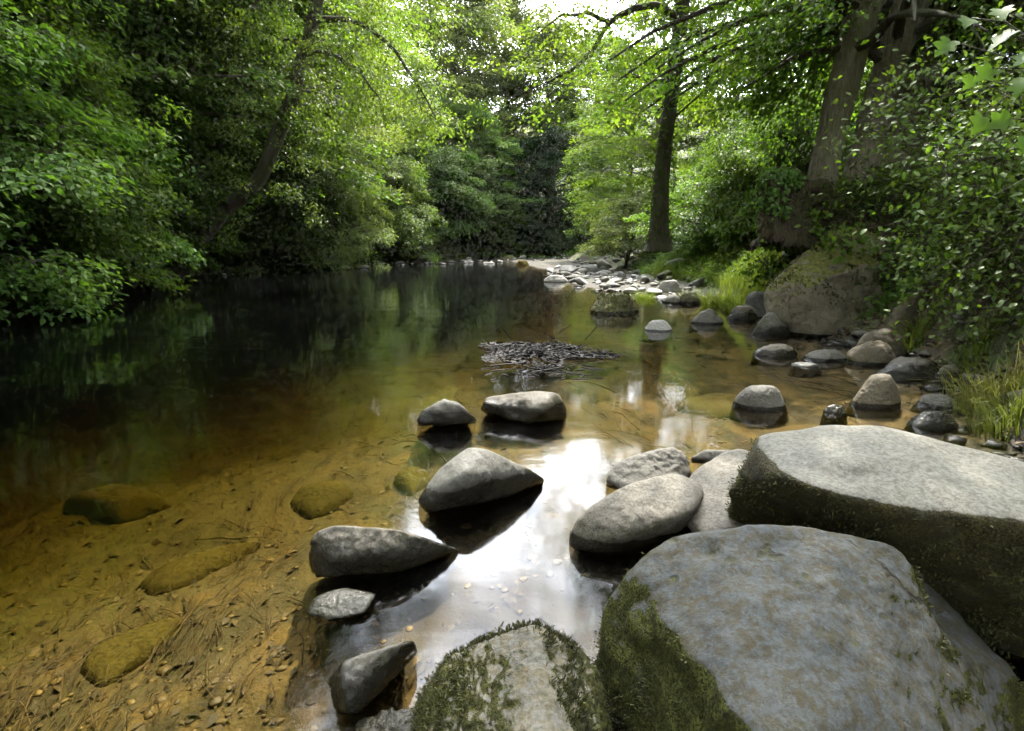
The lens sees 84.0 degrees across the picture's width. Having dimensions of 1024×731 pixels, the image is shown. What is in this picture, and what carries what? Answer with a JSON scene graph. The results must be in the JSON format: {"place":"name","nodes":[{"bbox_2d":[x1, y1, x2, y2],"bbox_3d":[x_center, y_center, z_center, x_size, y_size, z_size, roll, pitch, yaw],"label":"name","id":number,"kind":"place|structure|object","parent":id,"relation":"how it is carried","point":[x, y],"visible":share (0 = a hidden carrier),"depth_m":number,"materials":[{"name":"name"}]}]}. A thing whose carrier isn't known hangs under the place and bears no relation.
{"place":"outdoors","nodes":[
{"label":"outdoors","id":0,"kind":"place"},
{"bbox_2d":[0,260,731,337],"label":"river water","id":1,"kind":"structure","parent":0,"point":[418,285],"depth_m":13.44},
{"bbox_2d":[479,324,621,380],"bbox_3d":[0.402,-0.204,6.159,1.599,0.234,2.292,0,12,0],"label":"driftwood heap","id":2,"kind":"object","parent":1,"relation":"on","point":[557,351],"visible":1,"depth_m":6.02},
{"bbox_2d":[0,20,1023,730],"bbox_3d":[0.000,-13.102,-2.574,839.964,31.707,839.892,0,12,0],"label":"ground","id":3,"kind":"structure","parent":0,"point":[246,388],"depth_m":4.49,"materials":[{"name":"soil"}]},
{"bbox_2d":[7,0,126,49],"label":"sycamore tree","id":4,"kind":"object","parent":3,"relation":"on","point":[59,23],"visible":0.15,"depth_m":14.88,"materials":[{"name":"green plant"}]},
{"bbox_2d":[0,0,146,331],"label":"bush","id":5,"kind":"object","parent":3,"relation":"on","point":[36,161],"visible":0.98,"depth_m":8.48,"materials":[{"name":"green plant"}]},
{"bbox_2d":[0,0,193,183],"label":"sycamore tree","id":6,"kind":"object","parent":3,"relation":"on","point":[65,15],"visible":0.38,"depth_m":12.47,"materials":[{"name":"green plant"}]},
{"bbox_2d":[0,11,197,299],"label":"bush","id":7,"kind":"object","parent":3,"relation":"on","point":[114,231],"visible":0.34,"depth_m":11.00,"materials":[{"name":"green plant"}]},
{"bbox_2d":[0,2,208,287],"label":"bush","id":8,"kind":"object","parent":3,"relation":"on","point":[180,246],"visible":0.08,"depth_m":14.00,"materials":[{"name":"green plant"}]},
{"bbox_2d":[63,484,169,523],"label":"submerged stone","id":9,"kind":"object","parent":3,"relation":"on","point":[114,503],"visible":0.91,"depth_m":4.01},
{"bbox_2d":[46,0,197,139],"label":"oak tree","id":10,"kind":"object","parent":3,"relation":"on","point":[94,28],"visible":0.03,"depth_m":19.36,"materials":[{"name":"green plant"}]},
{"bbox_2d":[80,618,183,687],"bbox_3d":[-1.418,1.072,2.132,0.260,0.156,0.387,5,13,21],"label":"submerged stone","id":11,"kind":"object","parent":3,"relation":"on","point":[125,652],"visible":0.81,"depth_m":2.04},
{"bbox_2d":[0,0,308,137],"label":"alder tree","id":12,"kind":"object","parent":3,"relation":"on","point":[169,73],"visible":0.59,"depth_m":15.77,"materials":[{"name":"green plant"}]},
{"bbox_2d":[46,0,298,128],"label":"oak tree","id":13,"kind":"object","parent":3,"relation":"on","point":[187,37],"visible":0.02,"depth_m":25.88,"materials":[{"name":"green plant"}]},
{"bbox_2d":[94,53,261,276],"bbox_3d":[-12.639,-5.824,17.226,8.602,6.720,8.037,8,14,32],"label":"bush","id":14,"kind":"object","parent":3,"relation":"on","point":[143,96],"visible":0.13,"depth_m":17.15,"materials":[{"name":"green plant"}]},
{"bbox_2d":[139,542,260,595],"bbox_3d":[-1.511,1.025,2.780,0.566,0.190,0.366,-6,13,-25],"label":"submerged stone","id":15,"kind":"object","parent":3,"relation":"on","point":[186,571],"visible":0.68,"depth_m":2.71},
{"bbox_2d":[49,0,391,222],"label":"alder tree","id":16,"kind":"object","parent":3,"relation":"on","point":[204,172],"visible":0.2,"depth_m":19.02,"materials":[{"name":"green plant"}]},
{"bbox_2d":[148,79,294,264],"bbox_3d":[-12.938,-7.379,22.276,8.037,7.527,8.602,1,12,2],"label":"bush","id":17,"kind":"object","parent":3,"relation":"on","point":[235,113],"visible":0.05,"depth_m":21.48,"materials":[{"name":"green plant"}]},
{"bbox_2d":[66,0,440,267],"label":"ash tree","id":18,"kind":"object","parent":3,"relation":"on","point":[345,8],"visible":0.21,"depth_m":23.11,"materials":[{"name":"green plant"}]},
{"bbox_2d":[165,123,359,275],"bbox_3d":[-10.619,-6.315,24.419,8.960,7.527,8.372,-6,14,-27],"label":"bush","id":19,"kind":"object","parent":3,"relation":"on","point":[316,259],"visible":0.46,"depth_m":23.17,"materials":[{"name":"green plant"}]},
{"bbox_2d":[60,234,467,280],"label":"undergrowth","id":20,"kind":"object","parent":3,"relation":"on","point":[420,258],"visible":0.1,"depth_m":34.80,"materials":[{"name":"green plant"}]},
{"bbox_2d":[128,3,401,159],"bbox_3d":[-15.108,-20.773,32.470,18.052,21.263,15.876,-6,14,-27],"label":"oak tree","id":21,"kind":"object","parent":3,"relation":"on","point":[343,117],"depth_m":32.98,"materials":[{"name":"green plant"}]},
{"bbox_2d":[187,0,452,245],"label":"ash tree","id":22,"kind":"object","parent":3,"relation":"on","point":[384,136],"visible":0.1,"depth_m":28.12,"materials":[{"name":"green plant"}]},
{"bbox_2d":[290,481,352,519],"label":"submerged stone","id":23,"kind":"object","parent":3,"relation":"on","point":[322,498],"visible":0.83,"depth_m":3.38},
{"bbox_2d":[257,158,398,269],"bbox_3d":[-8.983,-6.805,27.853,6.698,6.451,7.168,-2,12,-11],"label":"bush","id":24,"kind":"object","parent":3,"relation":"on","point":[350,253],"visible":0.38,"depth_m":26.76,"materials":[{"name":"green plant"}]},
{"bbox_2d":[164,0,510,278],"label":"leaning tree","id":25,"kind":"object","parent":3,"relation":"on","point":[266,165],"visible":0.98,"depth_m":16.71,"materials":[{"name":"green plant"}]},
{"bbox_2d":[307,588,374,619],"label":"river stone","id":26,"kind":"object","parent":3,"relation":"on","point":[336,604],"visible":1,"depth_m":1.88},
{"bbox_2d":[267,0,448,206],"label":"birch tree","id":27,"kind":"object","parent":3,"relation":"on","point":[409,52],"visible":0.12,"depth_m":35.96,"materials":[{"name":"green plant"}]},
{"bbox_2d":[328,641,416,714],"bbox_3d":[-0.418,0.898,1.703,0.262,0.343,0.478,-5,13,-23],"label":"river stone","id":28,"kind":"object","parent":3,"relation":"on","point":[358,684],"visible":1,"depth_m":1.50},
{"bbox_2d":[343,707,415,730],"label":"river stone","id":29,"kind":"object","parent":3,"relation":"on","point":[391,719],"visible":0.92,"depth_m":1.45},
{"bbox_2d":[309,525,457,577],"bbox_3d":[-0.562,0.726,2.410,0.574,0.392,0.691,-5,13,-21],"label":"river stone","id":30,"kind":"object","parent":3,"relation":"on","point":[338,551],"visible":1,"depth_m":2.09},
{"bbox_2d":[330,153,447,265],"bbox_3d":[-7.873,-8.360,31.982,8.602,6.989,8.037,-2,12,-7],"label":"bush","id":31,"kind":"object","parent":3,"relation":"on","point":[404,229],"visible":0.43,"depth_m":31.20,"materials":[{"name":"green plant"}]},
{"bbox_2d":[393,467,431,496],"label":"submerged stone","id":32,"kind":"object","parent":3,"relation":"on","point":[407,480],"visible":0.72,"depth_m":3.38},
{"bbox_2d":[364,0,484,150],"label":"broadleaf tree","id":33,"kind":"object","parent":3,"relation":"on","point":[420,45],"visible":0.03,"depth_m":53.26,"materials":[{"name":"green plant"}]},
{"bbox_2d":[0,332,864,730],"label":"twigs","id":34,"kind":"object","parent":3,"relation":"on","point":[86,652],"visible":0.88,"depth_m":2.21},
{"bbox_2d":[389,141,498,247],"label":"bush","id":35,"kind":"object","parent":3,"relation":"on","point":[445,169],"visible":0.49,"depth_m":35.31,"materials":[{"name":"green plant"}]},
{"bbox_2d":[417,399,476,425],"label":"river stone","id":36,"kind":"object","parent":3,"relation":"on","point":[443,412],"visible":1,"depth_m":3.74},
{"bbox_2d":[371,0,526,208],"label":"broadleaf tree","id":37,"kind":"object","parent":3,"relation":"on","point":[457,35],"visible":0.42,"depth_m":44.26,"materials":[{"name":"green plant"}]},
{"bbox_2d":[0,342,909,730],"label":"pebbles","id":38,"kind":"object","parent":3,"relation":"on","point":[212,702],"visible":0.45,"depth_m":2.19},
{"bbox_2d":[416,96,544,245],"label":"broadleaf tree","id":39,"kind":"object","parent":3,"relation":"on","point":[491,146],"visible":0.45,"depth_m":41.57,"materials":[{"name":"green plant"}]},
{"bbox_2d":[418,448,543,512],"bbox_3d":[-0.130,0.542,3.077,0.630,0.463,1.086,0,12,0],"label":"river stone","id":40,"kind":"object","parent":3,"relation":"on","point":[469,477],"visible":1,"depth_m":2.61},
{"bbox_2d":[425,173,543,257],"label":"bush","id":41,"kind":"object","parent":3,"relation":"on","point":[496,237],"visible":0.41,"depth_m":40.67,"materials":[{"name":"green plant"}]},
{"bbox_2d":[433,0,584,190],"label":"broadleaf tree","id":42,"kind":"object","parent":3,"relation":"on","point":[517,15],"visible":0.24,"depth_m":50.23,"materials":[{"name":"green plant"}]},
{"bbox_2d":[409,617,620,730],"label":"boulder","id":43,"kind":"object","parent":3,"relation":"on","point":[536,675],"visible":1,"depth_m":1.28,"materials":[{"name":"stone"}]},
{"bbox_2d":[481,391,566,423],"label":"river stone","id":44,"kind":"object","parent":3,"relation":"on","point":[533,407],"visible":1,"depth_m":3.90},
{"bbox_2d":[478,136,569,253],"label":"evergreen tree","id":45,"kind":"object","parent":3,"relation":"on","point":[522,145],"visible":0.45,"depth_m":44.59,"materials":[{"name":"green plant"}]},
{"bbox_2d":[417,171,642,258],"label":"undergrowth","id":46,"kind":"object","parent":3,"relation":"on","point":[570,252],"visible":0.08,"depth_m":44.16,"materials":[{"name":"green plant"}]},
{"bbox_2d":[482,16,625,227],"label":"broadleaf tree","id":47,"kind":"object","parent":3,"relation":"on","point":[535,39],"visible":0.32,"depth_m":46.93,"materials":[{"name":"green plant"}]},
{"bbox_2d":[505,125,604,258],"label":"evergreen tree","id":48,"kind":"object","parent":3,"relation":"on","point":[545,156],"visible":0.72,"depth_m":43.56,"materials":[{"name":"green plant"}]},
{"bbox_2d":[532,30,649,189],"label":"broadleaf tree","id":49,"kind":"object","parent":3,"relation":"on","point":[599,47],"visible":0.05,"depth_m":53.02,"materials":[{"name":"green plant"}]},
{"bbox_2d":[585,291,641,327],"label":"boulder","id":50,"kind":"object","parent":3,"relation":"on","point":[618,309],"visible":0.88,"depth_m":9.77,"materials":[{"name":"stone"}]},
{"bbox_2d":[557,38,692,239],"bbox_3d":[7.194,-13.467,35.179,8.890,11.907,10.109,-2,12,-11],"label":"broadleaf tree","id":51,"kind":"object","parent":3,"relation":"on","point":[591,188],"visible":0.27,"depth_m":34.24,"materials":[{"name":"green plant"}]},
{"bbox_2d":[575,188,685,267],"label":"bush","id":52,"kind":"object","parent":3,"relation":"on","point":[622,229],"visible":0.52,"depth_m":22.27,"materials":[{"name":"green plant"}]},
{"bbox_2d":[456,0,810,253],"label":"slender tree","id":53,"kind":"object","parent":3,"relation":"on","point":[658,237],"visible":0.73,"depth_m":11.57,"materials":[{"name":"green plant"}]},
{"bbox_2d":[569,474,703,558],"bbox_3d":[0.589,0.650,2.603,0.525,0.448,0.873,4,13,17],"label":"river stone","id":54,"kind":"object","parent":3,"relation":"on","point":[638,518],"visible":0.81,"depth_m":2.26,"materials":[{"name":"stone"}]},
{"bbox_2d":[606,447,691,488],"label":"river stone","id":55,"kind":"object","parent":3,"relation":"on","point":[645,466],"visible":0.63,"depth_m":2.85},
{"bbox_2d":[563,0,747,223],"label":"broadleaf tree","id":56,"kind":"object","parent":3,"relation":"on","point":[640,152],"visible":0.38,"depth_m":26.04,"materials":[{"name":"green plant"}]},
{"bbox_2d":[641,320,672,342],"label":"river stone","id":57,"kind":"object","parent":3,"relation":"on","point":[657,330],"visible":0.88,"depth_m":7.88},
{"bbox_2d":[656,280,681,291],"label":"river stone","id":58,"kind":"object","parent":3,"relation":"on","point":[669,286],"visible":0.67,"depth_m":14.10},
{"bbox_2d":[679,292,700,306],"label":"river stone","id":59,"kind":"object","parent":3,"relation":"on","point":[687,297],"visible":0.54,"depth_m":11.37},
{"bbox_2d":[623,174,757,249],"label":"bush","id":60,"kind":"object","parent":3,"relation":"on","point":[680,232],"visible":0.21,"depth_m":17.06,"materials":[{"name":"green plant"}]},
{"bbox_2d":[675,393,736,418],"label":"submerged stone","id":61,"kind":"object","parent":3,"relation":"on","point":[714,405],"visible":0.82,"depth_m":4.57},
{"bbox_2d":[689,309,724,331],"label":"river stone","id":62,"kind":"object","parent":3,"relation":"on","point":[709,320],"visible":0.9,"depth_m":8.57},
{"bbox_2d":[691,450,730,463],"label":"river stone","id":63,"kind":"object","parent":3,"relation":"on","point":[703,456],"visible":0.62,"depth_m":3.04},
{"bbox_2d":[669,126,756,241],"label":"bush","id":64,"kind":"object","parent":3,"relation":"on","point":[696,163],"visible":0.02,"depth_m":19.27,"materials":[{"name":"green plant"}]},
{"bbox_2d":[687,449,749,532],"bbox_3d":[1.056,0.601,2.737,0.321,0.468,1.256,7,14,28],"label":"river stone","id":65,"kind":"object","parent":3,"relation":"on","point":[712,478],"visible":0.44,"depth_m":2.38,"materials":[{"name":"stone"}]},
{"bbox_2d":[694,280,746,309],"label":"grass tussock","id":66,"kind":"object","parent":3,"relation":"on","point":[716,301],"depth_m":10.80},
{"bbox_2d":[669,118,776,258],"bbox_3d":[6.176,-4.491,15.327,4.234,3.999,3.799,-6,13,-24],"label":"bush","id":67,"kind":"object","parent":3,"relation":"on","point":[719,152],"visible":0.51,"depth_m":14.85,"materials":[{"name":"green plant"}]},
{"bbox_2d":[724,305,758,324],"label":"river stone","id":68,"kind":"object","parent":3,"relation":"on","point":[743,315],"visible":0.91,"depth_m":9.00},
{"bbox_2d":[719,289,763,312],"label":"grass tussock","id":69,"kind":"object","parent":3,"relation":"on","point":[732,307],"depth_m":10.14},
{"bbox_2d":[644,171,853,297],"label":"grass","id":70,"kind":"structure","parent":3,"relation":"on","point":[727,281],"depth_m":14.27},
{"bbox_2d":[729,385,788,424],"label":"river stone","id":71,"kind":"object","parent":3,"relation":"on","point":[759,405],"visible":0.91,"depth_m":4.18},
{"bbox_2d":[728,247,801,290],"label":"bramble","id":72,"kind":"object","parent":3,"relation":"on","point":[768,274],"visible":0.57,"depth_m":9.32,"materials":[{"name":"green plant"}]},
{"bbox_2d":[748,312,791,341],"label":"river stone","id":73,"kind":"object","parent":3,"relation":"on","point":[771,326],"visible":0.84,"depth_m":7.48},
{"bbox_2d":[671,0,872,180],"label":"broadleaf tree","id":74,"kind":"object","parent":3,"relation":"on","point":[698,138],"visible":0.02,"depth_m":23.99,"materials":[{"name":"green plant"}]},
{"bbox_2d":[750,344,797,366],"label":"river stone","id":75,"kind":"object","parent":3,"relation":"on","point":[776,355],"visible":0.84,"depth_m":6.15,"materials":[{"name":"stone"}]},
{"bbox_2d":[689,80,868,249],"bbox_3d":[7.371,-4.885,14.331,5.376,4.301,5.023,6,14,26],"label":"bush","id":76,"kind":"object","parent":3,"relation":"on","point":[731,223],"visible":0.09,"depth_m":14.09,"materials":[{"name":"green plant"}]},
{"bbox_2d":[749,157,822,254],"bbox_3d":[4.266,-2.446,8.799,1.681,1.455,0.999,-5,13,-21],"label":"tree stump","id":77,"kind":"object","parent":3,"relation":"on","point":[784,202],"visible":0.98,"depth_m":8.38,"materials":[{"name":"brown plant"}]},
{"bbox_2d":[554,0,1023,258],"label":"old tree","id":78,"kind":"object","parent":3,"relation":"on","point":[858,32],"visible":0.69,"depth_m":8.85,"materials":[{"name":"green plant"}]},
{"bbox_2d":[812,158,952,241],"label":"ivy","id":79,"kind":"object","parent":78,"relation":"hanging from","point":[864,197],"visible":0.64,"depth_m":8.34,"materials":[{"name":"green plant"}]},
{"bbox_2d":[734,105,857,232],"bbox_3d":[6.426,-4.017,12.662,2.964,3.538,2.660,10,16,40],"label":"bush","id":80,"kind":"object","parent":3,"relation":"on","point":[799,161],"visible":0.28,"depth_m":12.30,"materials":[{"name":"green plant"}]},
{"bbox_2d":[677,0,929,214],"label":"broadleaf tree","id":81,"kind":"object","parent":3,"relation":"on","point":[746,110],"visible":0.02,"depth_m":18.68,"materials":[{"name":"green plant"}]},
{"bbox_2d":[788,362,821,377],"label":"river stone","id":82,"kind":"object","parent":3,"relation":"on","point":[804,369],"visible":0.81,"depth_m":5.63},
{"bbox_2d":[591,524,1023,730],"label":"boulder","id":83,"kind":"object","parent":3,"relation":"on","point":[764,627],"visible":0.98,"depth_m":1.29,"materials":[{"name":"stone"}]},
{"bbox_2d":[801,349,845,369],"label":"river stone","id":84,"kind":"object","parent":3,"relation":"on","point":[825,359],"visible":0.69,"depth_m":5.89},
{"bbox_2d":[631,140,1023,320],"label":"undergrowth","id":85,"kind":"object","parent":3,"relation":"on","point":[884,299],"visible":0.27,"depth_m":8.23,"materials":[{"name":"green plant"}]},
{"bbox_2d":[764,225,895,339],"bbox_3d":[4.924,-0.995,8.314,1.730,2.080,3.179,10,16,39],"label":"boulder","id":86,"kind":"object","parent":3,"relation":"on","point":[809,293],"visible":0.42,"depth_m":7.40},
{"bbox_2d":[820,404,847,424],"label":"river stone","id":87,"kind":"object","parent":3,"relation":"on","point":[833,414],"visible":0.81,"depth_m":4.10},
{"bbox_2d":[794,187,887,264],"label":"fern","id":88,"kind":"object","parent":3,"relation":"on","point":[846,242],"visible":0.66,"depth_m":7.55,"materials":[{"name":"green plant"}]},
{"bbox_2d":[714,178,1023,443],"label":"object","id":89,"kind":"object","parent":3,"relation":"on","point":[940,342],"visible":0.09,"depth_m":6.08,"materials":[{"name":"plant"}]},
{"bbox_2d":[718,253,1023,461],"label":"gravel","id":90,"kind":"structure","parent":3,"relation":"on","point":[858,334],"depth_m":4.81,"materials":[{"name":"stone"}]},
{"bbox_2d":[743,291,765,316],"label":"river stone","id":91,"kind":"object","parent":90,"relation":"on","point":[755,300],"visible":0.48,"depth_m":9.29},
{"bbox_2d":[908,282,1022,373],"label":"grass tussock","id":92,"kind":"object","parent":90,"relation":"on","point":[974,347],"depth_m":4.89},
{"bbox_2d":[846,340,895,369],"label":"river stone","id":93,"kind":"object","parent":3,"relation":"on","point":[873,355],"visible":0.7,"depth_m":5.71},
{"bbox_2d":[846,373,901,418],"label":"river stone","id":94,"kind":"object","parent":3,"relation":"on","point":[877,396],"visible":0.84,"depth_m":4.22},
{"bbox_2d":[725,425,1023,662],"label":"boulder","id":95,"kind":"object","parent":3,"relation":"on","point":[949,517],"visible":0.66,"depth_m":1.58,"materials":[{"name":"stone"}]},
{"bbox_2d":[855,328,905,357],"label":"river stone","id":96,"kind":"object","parent":3,"relation":"on","point":[897,347],"visible":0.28,"depth_m":5.82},
{"bbox_2d":[852,201,956,302],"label":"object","id":97,"kind":"object","parent":3,"relation":"on","point":[891,255],"visible":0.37,"depth_m":7.27,"materials":[{"name":"green plant"}]},
{"bbox_2d":[885,293,923,338],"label":"boulder","id":98,"kind":"object","parent":3,"relation":"on","point":[899,310],"visible":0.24,"depth_m":6.12,"materials":[{"name":"stone"}]},
{"bbox_2d":[875,356,940,382],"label":"river stone","id":99,"kind":"object","parent":3,"relation":"on","point":[908,368],"visible":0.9,"depth_m":5.15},
{"bbox_2d":[793,5,1023,234],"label":"bramble","id":100,"kind":"object","parent":3,"relation":"on","point":[937,118],"visible":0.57,"depth_m":5.78,"materials":[{"name":"green plant"}]},
{"bbox_2d":[873,293,945,355],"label":"grass tussock","id":101,"kind":"object","parent":3,"relation":"on","point":[913,335],"depth_m":5.88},
{"bbox_2d":[835,0,1023,267],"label":"bramble","id":102,"kind":"object","parent":3,"relation":"on","point":[1006,156],"visible":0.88,"depth_m":4.80,"materials":[{"name":"green plant"}]},
{"bbox_2d":[904,411,958,435],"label":"river stone","id":103,"kind":"object","parent":3,"relation":"on","point":[930,423],"visible":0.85,"depth_m":3.77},
{"bbox_2d":[910,394,960,413],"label":"river stone","id":104,"kind":"object","parent":3,"relation":"on","point":[923,404],"visible":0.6,"depth_m":4.24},
{"bbox_2d":[856,0,1023,156],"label":"bush","id":105,"kind":"object","parent":3,"relation":"on","point":[960,51],"visible":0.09,"depth_m":8.92,"materials":[{"name":"green plant"}]},
{"bbox_2d":[862,158,1023,338],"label":"bramble","id":106,"kind":"object","parent":3,"relation":"on","point":[983,213],"visible":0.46,"depth_m":5.48,"materials":[{"name":"green plant"}]},
{"bbox_2d":[933,365,959,389],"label":"river stone","id":107,"kind":"object","parent":3,"relation":"on","point":[949,371],"visible":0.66,"depth_m":4.86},
{"bbox_2d":[882,179,1023,381],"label":"bramble","id":108,"kind":"object","parent":3,"relation":"on","point":[1005,253],"visible":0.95,"depth_m":4.55,"materials":[{"name":"green plant"}]},
{"bbox_2d":[899,340,1023,418],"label":"grass tussock","id":109,"kind":"object","parent":3,"relation":"on","point":[1003,388],"depth_m":4.12,"materials":[{"name":"green grass blades"}]},
{"bbox_2d":[930,358,1023,442],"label":"grass tussock","id":110,"kind":"object","parent":3,"relation":"on","point":[1015,414],"depth_m":3.61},
{"bbox_2d":[932,5,1023,197],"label":"sycamore sapling","id":111,"kind":"object","parent":3,"relation":"on","point":[1002,120],"visible":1,"depth_m":2.75,"materials":[{"name":"green plant"}]},
{"bbox_2d":[381,0,1017,117],"label":"sky","id":112,"kind":"structure","parent":0,"point":[566,5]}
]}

